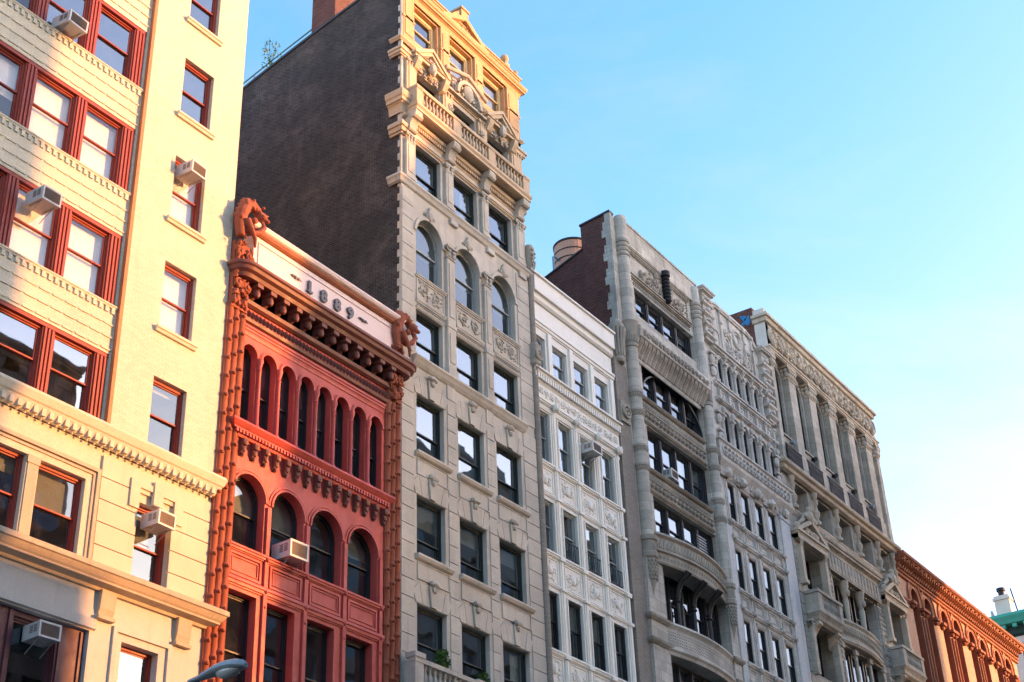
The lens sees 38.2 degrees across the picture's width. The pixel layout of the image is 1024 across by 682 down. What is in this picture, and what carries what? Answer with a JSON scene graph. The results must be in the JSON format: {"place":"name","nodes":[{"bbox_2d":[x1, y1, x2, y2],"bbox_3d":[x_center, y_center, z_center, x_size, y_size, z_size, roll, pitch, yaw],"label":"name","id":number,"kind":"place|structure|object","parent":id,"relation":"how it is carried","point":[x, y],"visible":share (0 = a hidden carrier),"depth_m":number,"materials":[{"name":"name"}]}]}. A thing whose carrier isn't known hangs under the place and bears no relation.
{"place":"outdoors","nodes":[
{"label":"outdoors","id":0,"kind":"place"},
{"bbox_2d":[243,0,1023,616],"label":"sky","id":1,"kind":"structure","parent":0,"point":[849,172],"materials":[{"name":"blue"}]},
{"label":"ground","id":2,"kind":"structure","parent":0,"visible":0},
{"bbox_2d":[0,0,248,681],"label":"apartment building","id":3,"kind":"structure","parent":2,"relation":"on","point":[114,275],"depth_m":39.18,"materials":[{"name":"beige brick"}]},
{"bbox_2d":[0,446,23,529],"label":"window","id":4,"kind":"structure","parent":3,"relation":"in","point":[11,462],"depth_m":34.87,"materials":[{"name":"red glass"}]},
{"bbox_2d":[0,47,24,120],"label":"window","id":5,"kind":"structure","parent":3,"relation":"in","point":[8,70],"depth_m":39.16,"materials":[{"name":"red glass"}]},
{"bbox_2d":[0,306,41,386],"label":"window","id":6,"kind":"structure","parent":3,"relation":"in","point":[32,366],"depth_m":36.49,"materials":[{"name":"red glass"}]},
{"bbox_2d":[5,616,52,681],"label":"window","id":7,"kind":"structure","parent":3,"relation":"in","point":[17,620],"depth_m":33.83,"materials":[{"name":"red glass"}]},
{"bbox_2d":[9,183,58,269],"bbox_3d":[-12.378,-2.887,37.994,0.230,2.080,1.350,-21,-35,28],"label":"window","id":8,"kind":"structure","parent":3,"relation":"in","point":[29,238],"depth_m":38.10,"materials":[{"name":"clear glass"}]},
{"bbox_2d":[21,619,61,658],"bbox_3d":[-10.709,6.792,33.573,0.630,0.669,0.599,-23,-36,30],"label":"air conditioner","id":9,"kind":"object","parent":3,"relation":"attached to","point":[41,633],"visible":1,"depth_m":33.49,"materials":[{"name":"metal"}]},
{"bbox_2d":[24,184,62,223],"bbox_3d":[-12.070,-3.492,37.959,0.708,0.716,0.598,-17,-33,29],"label":"air conditioner","id":10,"kind":"object","parent":3,"relation":"attached to","point":[43,199],"visible":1,"depth_m":37.88,"materials":[{"name":"metal"}]},
{"bbox_2d":[28,72,74,152],"bbox_3d":[-12.511,-6.094,39.885,0.230,2.070,1.350,-21,-35,28],"label":"window","id":11,"kind":"structure","parent":3,"relation":"in","point":[48,116],"depth_m":40.09,"materials":[{"name":"clear glass"}]},
{"bbox_2d":[33,463,81,551],"bbox_3d":[-11.095,4.127,35.530,0.230,2.150,1.420,-21,-35,28],"label":"window","id":12,"kind":"structure","parent":3,"relation":"in","point":[55,489],"depth_m":35.93,"materials":[{"name":"red glass"}]},
{"bbox_2d":[46,0,89,46],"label":"window","id":13,"kind":"structure","parent":3,"relation":"in","point":[86,6],"depth_m":41.89,"materials":[{"name":"red glass"}]},
{"bbox_2d":[51,9,88,43],"bbox_3d":[-12.306,-8.644,41.026,0.732,0.701,0.671,-17,-34,28],"label":"air conditioner","id":14,"kind":"object","parent":3,"relation":"attached to","point":[72,24],"visible":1,"depth_m":40.92,"materials":[{"name":"metal"}]},
{"bbox_2d":[47,334,92,411],"bbox_3d":[-11.241,0.910,37.353,0.140,1.910,1.300,-21,-35,28],"label":"window","id":15,"kind":"structure","parent":3,"relation":"in","point":[83,406],"depth_m":37.67,"materials":[{"name":"red wood"}]},
{"bbox_2d":[63,214,107,296],"bbox_3d":[-11.407,-2.205,39.219,0.230,2.080,1.300,-21,-35,28],"label":"window","id":16,"kind":"structure","parent":3,"relation":"in","point":[82,268],"depth_m":39.42,"materials":[{"name":"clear glass"}]},
{"bbox_2d":[80,105,121,182],"bbox_3d":[-11.540,-5.412,41.110,0.230,2.070,1.300,-21,-35,28],"label":"window","id":17,"kind":"structure","parent":3,"relation":"in","point":[97,154],"depth_m":41.32,"materials":[{"name":"white glass"}]},
{"bbox_2d":[94,6,133,78],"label":"window","id":18,"kind":"structure","parent":3,"relation":"in","point":[127,55],"depth_m":43.28,"materials":[{"name":"red wood"}]},
{"bbox_2d":[120,646,151,681],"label":"window","id":19,"kind":"structure","parent":3,"relation":"in","point":[148,658],"depth_m":36.33,"materials":[{"name":"red wood"}]},
{"bbox_2d":[134,505,164,585],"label":"window","id":20,"kind":"structure","parent":3,"relation":"in","point":[146,545],"depth_m":37.96,"materials":[{"name":"red glass"}]},
{"bbox_2d":[140,508,176,544],"bbox_3d":[-9.057,4.771,37.739,0.658,0.703,0.600,-19,-35,28],"label":"air conditioner","id":21,"kind":"object","parent":3,"relation":"attached to","point":[158,521],"visible":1,"depth_m":37.66,"materials":[{"name":"metal"}]},
{"bbox_2d":[150,379,182,454],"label":"window","id":22,"kind":"structure","parent":3,"relation":"in","point":[159,388],"depth_m":40.01,"materials":[{"name":"red wood"}]},
{"bbox_2d":[155,264,197,351],"bbox_3d":[-9.436,-0.974,41.357,0.500,2.370,1.500,-21,-35,28],"label":"window","id":23,"kind":"structure","parent":3,"relation":"in","point":[174,321],"depth_m":41.65,"materials":[{"name":"white glass"}]},
{"bbox_2d":[166,159,206,243],"bbox_3d":[-9.567,-4.134,43.220,0.500,2.430,1.500,-21,-35,28],"label":"window","id":24,"kind":"structure","parent":3,"relation":"in","point":[185,207],"depth_m":43.39,"materials":[{"name":"white glass"}]},
{"bbox_2d":[175,158,206,192],"bbox_3d":[-9.445,-4.814,43.393,0.672,0.728,0.609,-17,-34,28],"label":"air conditioner","id":25,"kind":"object","parent":3,"relation":"attached to","point":[193,171],"visible":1,"depth_m":43.32,"materials":[{"name":"metal"}]},
{"bbox_2d":[176,61,215,140],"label":"window","id":26,"kind":"structure","parent":3,"relation":"in","point":[202,127],"depth_m":45.32,"materials":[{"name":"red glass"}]},
{"bbox_2d":[186,0,223,46],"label":"window","id":27,"kind":"structure","parent":3,"relation":"in","point":[210,33],"depth_m":46.85,"materials":[{"name":"beige glass"}]},
{"bbox_2d":[199,197,419,681],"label":"townhouse","id":28,"kind":"structure","parent":2,"relation":"on","point":[318,366],"depth_m":44.21,"materials":[{"name":"red paint"}]},
{"bbox_2d":[224,592,248,681],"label":"window","id":29,"kind":"structure","parent":28,"relation":"in","point":[241,676],"depth_m":39.72,"materials":[{"name":"red glass"}]},
{"bbox_2d":[233,477,257,549],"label":"window","id":30,"kind":"structure","parent":28,"relation":"in","point":[243,503],"depth_m":41.64,"materials":[{"name":"red glass"}]},
{"bbox_2d":[241,348,250,420],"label":"window","id":31,"kind":"structure","parent":28,"relation":"in","point":[248,359],"depth_m":43.14,"materials":[{"name":"black glass"}]},
{"bbox_2d":[260,359,269,430],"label":"window","id":32,"kind":"structure","parent":28,"relation":"in","point":[265,402],"depth_m":43.78,"materials":[{"name":"black glass"}]},
{"bbox_2d":[264,608,287,681],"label":"window","id":33,"kind":"structure","parent":28,"relation":"in","point":[281,678],"depth_m":40.83,"materials":[{"name":"red wood"}]},
{"bbox_2d":[279,370,288,440],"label":"window","id":34,"kind":"structure","parent":28,"relation":"in","point":[282,414],"depth_m":44.38,"materials":[{"name":"black glass"}]},
{"bbox_2d":[271,495,296,566],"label":"window","id":35,"kind":"structure","parent":28,"relation":"in","point":[281,521],"depth_m":42.84,"materials":[{"name":"black glass"}]},
{"bbox_2d":[271,538,308,573],"bbox_3d":[-6.260,6.158,41.576,0.764,0.889,0.722,-22,-36,31],"label":"air conditioner","id":36,"kind":"object","parent":28,"relation":"attached to","point":[292,552],"visible":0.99,"depth_m":41.46,"materials":[{"name":"metal"}]},
{"bbox_2d":[298,380,307,450],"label":"window","id":37,"kind":"structure","parent":28,"relation":"in","point":[304,414],"depth_m":44.94,"materials":[{"name":"black glass"}]},
{"bbox_2d":[305,623,326,681],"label":"window","id":38,"kind":"structure","parent":28,"relation":"in","point":[324,633],"depth_m":42.15,"materials":[{"name":"red wood"}]},
{"bbox_2d":[317,390,324,459],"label":"window","id":39,"kind":"structure","parent":28,"relation":"in","point":[320,433],"depth_m":45.54,"materials":[{"name":"black glass"}]},
{"bbox_2d":[310,513,334,583],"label":"window","id":40,"kind":"structure","parent":28,"relation":"in","point":[330,532],"depth_m":43.90,"materials":[{"name":"red wood"}]},
{"bbox_2d":[335,401,342,468],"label":"window","id":41,"kind":"structure","parent":28,"relation":"in","point":[340,421],"depth_m":46.10,"materials":[{"name":"black glass"}]},
{"bbox_2d":[346,639,364,681],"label":"window","id":42,"kind":"structure","parent":28,"relation":"in","point":[362,648],"depth_m":43.46,"materials":[{"name":"red wood"}]},
{"bbox_2d":[352,410,359,478],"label":"window","id":43,"kind":"structure","parent":28,"relation":"in","point":[355,452],"depth_m":46.71,"materials":[{"name":"black glass"}]},
{"bbox_2d":[347,531,370,599],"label":"window","id":44,"kind":"structure","parent":28,"relation":"in","point":[355,550],"depth_m":45.23,"materials":[{"name":"red wood"}]},
{"bbox_2d":[370,420,375,486],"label":"window","id":45,"kind":"structure","parent":28,"relation":"in","point":[373,460],"depth_m":47.20,"materials":[{"name":"black glass"}]},
{"bbox_2d":[231,0,546,681],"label":"limestone tower","id":46,"kind":"structure","parent":2,"relation":"on","point":[382,154],"depth_m":55.31,"materials":[{"name":"stone"}]},
{"bbox_2d":[261,39,279,67],"bbox_3d":[-10.132,-12.030,62.154,0.909,1.541,0.880,-21,-35,28],"label":"rooftop weed","id":47,"kind":"object","parent":46,"relation":"on","point":[273,55],"visible":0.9,"depth_m":62.09,"materials":[{"name":"green plant"}]},
{"bbox_2d":[414,12,433,48],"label":"window","id":48,"kind":"structure","parent":46,"relation":"in","point":[430,42],"depth_m":59.63,"materials":[{"name":"beige wood"}]},
{"bbox_2d":[416,149,436,197],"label":"window","id":49,"kind":"structure","parent":46,"relation":"in","point":[434,189],"depth_m":56.03,"materials":[{"name":"black wood"}]},
{"bbox_2d":[416,223,437,286],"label":"window","id":50,"kind":"structure","parent":46,"relation":"in","point":[424,252],"depth_m":54.29,"materials":[{"name":"grey glass"}]},
{"bbox_2d":[416,313,438,365],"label":"window","id":51,"kind":"structure","parent":46,"relation":"in","point":[436,330],"depth_m":52.34,"materials":[{"name":"black wood"}]},
{"bbox_2d":[416,397,439,460],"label":"window","id":52,"kind":"structure","parent":46,"relation":"in","point":[437,413],"depth_m":50.59,"materials":[{"name":"black wood"}]},
{"bbox_2d":[417,498,440,561],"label":"window","id":53,"kind":"structure","parent":46,"relation":"in","point":[425,517],"depth_m":48.76,"materials":[{"name":"black glass"}]},
{"bbox_2d":[417,607,442,658],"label":"window","id":54,"kind":"structure","parent":46,"relation":"in","point":[439,619],"depth_m":46.93,"materials":[{"name":"black wood"}]},
{"bbox_2d":[434,648,450,668],"bbox_3d":[-2.151,9.953,45.998,0.571,0.721,0.561,17,-35,-29],"label":"potted plant","id":55,"kind":"object","parent":46,"relation":"on","point":[444,662],"visible":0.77,"depth_m":45.95,"materials":[{"name":"green plant"}]},
{"bbox_2d":[450,44,467,81],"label":"window","id":56,"kind":"structure","parent":46,"relation":"in","point":[456,63],"depth_m":61.38,"materials":[{"name":"beige glass"}]},
{"bbox_2d":[453,179,473,226],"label":"window","id":57,"kind":"structure","parent":46,"relation":"in","point":[462,199],"depth_m":57.81,"materials":[{"name":"black glass"}]},
{"bbox_2d":[455,251,475,312],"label":"window","id":58,"kind":"structure","parent":46,"relation":"in","point":[462,277],"depth_m":56.00,"materials":[{"name":"black glass"}]},
{"bbox_2d":[456,340,477,390],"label":"window","id":59,"kind":"structure","parent":46,"relation":"in","point":[475,361],"depth_m":54.02,"materials":[{"name":"black glass"}]},
{"bbox_2d":[458,423,480,483],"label":"window","id":60,"kind":"structure","parent":46,"relation":"in","point":[477,438],"depth_m":52.20,"materials":[{"name":"black glass"}]},
{"bbox_2d":[460,521,483,582],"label":"window","id":61,"kind":"structure","parent":46,"relation":"in","point":[468,538],"depth_m":50.48,"materials":[{"name":"black glass"}]},
{"bbox_2d":[462,626,485,681],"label":"window","id":62,"kind":"structure","parent":46,"relation":"in","point":[483,653],"depth_m":48.61,"materials":[{"name":"black glass"}]},
{"bbox_2d":[483,74,500,110],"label":"window","id":63,"kind":"structure","parent":46,"relation":"in","point":[494,101],"depth_m":63.02,"materials":[{"name":"beige glass"}]},
{"bbox_2d":[489,208,507,252],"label":"window","id":64,"kind":"structure","parent":46,"relation":"in","point":[505,243],"depth_m":59.44,"materials":[{"name":"black glass"}]},
{"bbox_2d":[491,278,511,338],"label":"window","id":65,"kind":"structure","parent":46,"relation":"in","point":[497,299],"depth_m":57.69,"materials":[{"name":"clear glass"}]},
{"bbox_2d":[494,365,514,414],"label":"window","id":66,"kind":"structure","parent":46,"relation":"in","point":[512,401],"depth_m":55.74,"materials":[{"name":"clear glass"}]},
{"bbox_2d":[496,446,518,504],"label":"window","id":67,"kind":"structure","parent":46,"relation":"in","point":[515,474],"depth_m":53.95,"materials":[{"name":"clear glass"}]},
{"bbox_2d":[499,541,522,601],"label":"window","id":68,"kind":"structure","parent":46,"relation":"in","point":[507,554],"depth_m":52.17,"materials":[{"name":"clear glass"}]},
{"bbox_2d":[503,644,525,681],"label":"window","id":69,"kind":"structure","parent":46,"relation":"in","point":[513,659],"depth_m":50.42,"materials":[{"name":"clear glass"}]},
{"bbox_2d":[525,244,636,681],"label":"terracotta building","id":70,"kind":"structure","parent":2,"relation":"on","point":[589,624],"depth_m":57.61,"materials":[{"name":"white stone"}]},
{"bbox_2d":[540,412,548,461],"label":"window","id":71,"kind":"structure","parent":70,"relation":"in","point":[545,440],"depth_m":57.00,"materials":[{"name":"clear glass"}]},
{"bbox_2d":[544,500,553,551],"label":"window","id":72,"kind":"structure","parent":70,"relation":"in","point":[549,507],"depth_m":55.13,"materials":[{"name":"clear glass"}]},
{"bbox_2d":[549,592,558,649],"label":"window","id":73,"kind":"structure","parent":70,"relation":"in","point":[554,632],"depth_m":53.21,"materials":[{"name":"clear glass"}]},
{"bbox_2d":[552,348,565,383],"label":"window","id":74,"kind":"structure","parent":70,"relation":"in","point":[562,370],"depth_m":59.96,"materials":[{"name":"clear glass"}]},
{"bbox_2d":[558,424,571,475],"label":"window","id":75,"kind":"structure","parent":70,"relation":"in","point":[561,434],"depth_m":58.22,"materials":[{"name":"clear glass"}]},
{"bbox_2d":[563,511,576,563],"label":"window","id":76,"kind":"structure","parent":70,"relation":"in","point":[573,540],"depth_m":56.30,"materials":[{"name":"clear glass"}]},
{"bbox_2d":[568,601,582,660],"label":"window","id":77,"kind":"structure","parent":70,"relation":"in","point":[572,606],"depth_m":54.45,"materials":[{"name":"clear glass"}]},
{"bbox_2d":[573,363,586,398],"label":"window","id":78,"kind":"structure","parent":70,"relation":"in","point":[584,393],"depth_m":61.07,"materials":[{"name":"grey glass"}]},
{"bbox_2d":[580,438,592,488],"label":"window","id":79,"kind":"structure","parent":70,"relation":"in","point":[590,479],"depth_m":59.11,"materials":[{"name":"grey glass"}]},
{"bbox_2d":[580,440,602,465],"bbox_3d":[3.114,4.505,58.888,0.722,0.747,0.697,-21,-35,28],"label":"air conditioner","id":80,"kind":"object","parent":70,"relation":"attached to","point":[591,449],"visible":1,"depth_m":58.77,"materials":[{"name":"metal"}]},
{"bbox_2d":[586,525,598,575],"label":"window","id":81,"kind":"structure","parent":70,"relation":"in","point":[595,553],"depth_m":57.44,"materials":[{"name":"grey glass"}]},
{"bbox_2d":[591,613,605,671],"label":"window","id":82,"kind":"structure","parent":70,"relation":"in","point":[594,617],"depth_m":55.60,"materials":[{"name":"black glass"}]},
{"bbox_2d":[594,378,606,411],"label":"window","id":83,"kind":"structure","parent":70,"relation":"in","point":[604,402],"depth_m":62.27,"materials":[{"name":"white glass"}]},
{"bbox_2d":[602,452,613,501],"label":"window","id":84,"kind":"structure","parent":70,"relation":"in","point":[611,493],"depth_m":60.40,"materials":[{"name":"grey glass"}]},
{"bbox_2d":[608,538,620,587],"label":"window","id":85,"kind":"structure","parent":70,"relation":"in","point":[610,547],"depth_m":58.69,"materials":[{"name":"grey glass"}]},
{"bbox_2d":[614,624,627,681],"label":"window","id":86,"kind":"structure","parent":70,"relation":"in","point":[624,661],"depth_m":56.63,"materials":[{"name":"black glass"}]},
{"bbox_2d":[545,209,745,681],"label":"loft building","id":87,"kind":"structure","parent":2,"relation":"on","point":[635,291],"depth_m":65.69,"materials":[{"name":"stone"}]},
{"bbox_2d":[552,237,581,269],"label":"water tank","id":88,"kind":"object","parent":87,"relation":"on","point":[565,249],"visible":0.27,"depth_m":77.07,"materials":[{"name":"brown wood"}]},
{"bbox_2d":[647,434,659,472],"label":"window","id":89,"kind":"structure","parent":87,"relation":"in","point":[650,444],"depth_m":65.14,"materials":[{"name":"black glass"}]},
{"bbox_2d":[655,379,667,411],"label":"window","id":90,"kind":"structure","parent":87,"relation":"in","point":[658,389],"depth_m":67.80,"materials":[{"name":"black glass"}]},
{"bbox_2d":[662,468,678,482],"bbox_3d":[6.843,6.087,64.767,0.711,0.754,0.666,-18,-35,29],"label":"air conditioner","id":91,"kind":"object","parent":87,"relation":"attached to","point":[671,474],"visible":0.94,"depth_m":64.61,"materials":[{"name":"metal"}]},
{"bbox_2d":[670,390,682,422],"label":"window","id":92,"kind":"structure","parent":87,"relation":"in","point":[673,400],"depth_m":68.83,"materials":[{"name":"black glass"}]},
{"bbox_2d":[676,454,689,492],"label":"window","id":93,"kind":"structure","parent":87,"relation":"in","point":[681,477],"depth_m":67.04,"materials":[{"name":"black glass"}]},
{"bbox_2d":[682,586,693,629],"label":"window","id":94,"kind":"structure","parent":87,"relation":"in","point":[689,614],"depth_m":63.26,"materials":[{"name":"black glass"}]},
{"bbox_2d":[691,465,704,502],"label":"window","id":95,"kind":"structure","parent":87,"relation":"in","point":[694,475],"depth_m":68.08,"materials":[{"name":"black glass"}]},
{"bbox_2d":[696,596,705,635],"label":"window","id":96,"kind":"structure","parent":87,"relation":"in","point":[700,600],"depth_m":63.97,"materials":[{"name":"black glass"}]},
{"bbox_2d":[696,284,811,681],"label":"ornate building","id":97,"kind":"structure","parent":2,"relation":"on","point":[759,509],"depth_m":71.86,"materials":[{"name":"grey stone"}]},
{"bbox_2d":[735,550,744,589],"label":"window","id":98,"kind":"structure","parent":97,"relation":"in","point":[740,570],"depth_m":68.23,"materials":[{"name":"black glass"}]},
{"bbox_2d":[744,621,753,663],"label":"window","id":99,"kind":"structure","parent":97,"relation":"in","point":[749,643],"depth_m":66.44,"materials":[{"name":"black glass"}]},
{"bbox_2d":[749,559,759,599],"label":"window","id":100,"kind":"structure","parent":97,"relation":"in","point":[754,580],"depth_m":69.29,"materials":[{"name":"black glass"}]},
{"bbox_2d":[757,628,768,671],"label":"window","id":101,"kind":"structure","parent":97,"relation":"in","point":[763,651],"depth_m":67.53,"materials":[{"name":"black glass"}]},
{"bbox_2d":[763,568,773,607],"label":"window","id":102,"kind":"structure","parent":97,"relation":"in","point":[768,589],"depth_m":70.43,"materials":[{"name":"black glass"}]},
{"bbox_2d":[772,637,782,678],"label":"window","id":103,"kind":"structure","parent":97,"relation":"in","point":[778,658],"depth_m":68.68,"materials":[{"name":"black glass"}]},
{"bbox_2d":[776,576,787,616],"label":"window","id":104,"kind":"structure","parent":97,"relation":"in","point":[781,581],"depth_m":71.42,"materials":[{"name":"black glass"}]},
{"bbox_2d":[730,308,926,681],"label":"pilastered building","id":105,"kind":"structure","parent":2,"relation":"on","point":[853,601],"depth_m":80.92,"materials":[{"name":"stone"}]},
{"bbox_2d":[849,654,865,681],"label":"window","id":106,"kind":"structure","parent":105,"relation":"in","point":[851,657],"depth_m":77.33,"materials":[{"name":"black glass"}]},
{"bbox_2d":[850,597,869,631],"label":"window","id":107,"kind":"structure","parent":105,"relation":"in","point":[852,599],"depth_m":80.61,"materials":[{"name":"black glass"}]},
{"bbox_2d":[895,550,1023,681],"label":"arcaded building","id":108,"kind":"structure","parent":2,"relation":"on","point":[955,636],"depth_m":91.63,"materials":[{"name":"brick"}]},
{"bbox_2d":[984,587,1023,681],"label":"corner building","id":109,"kind":"structure","parent":2,"relation":"on","point":[1008,618],"depth_m":126.05,"materials":[{"name":"stone"}]},
{"label":"road","id":110,"kind":"structure","parent":0,"visible":0},
{"bbox_2d":[187,658,247,681],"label":"street lamp","id":111,"kind":"object","parent":110,"relation":"on","point":[229,668],"visible":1,"depth_m":22.61,"materials":[{"name":"metal"}]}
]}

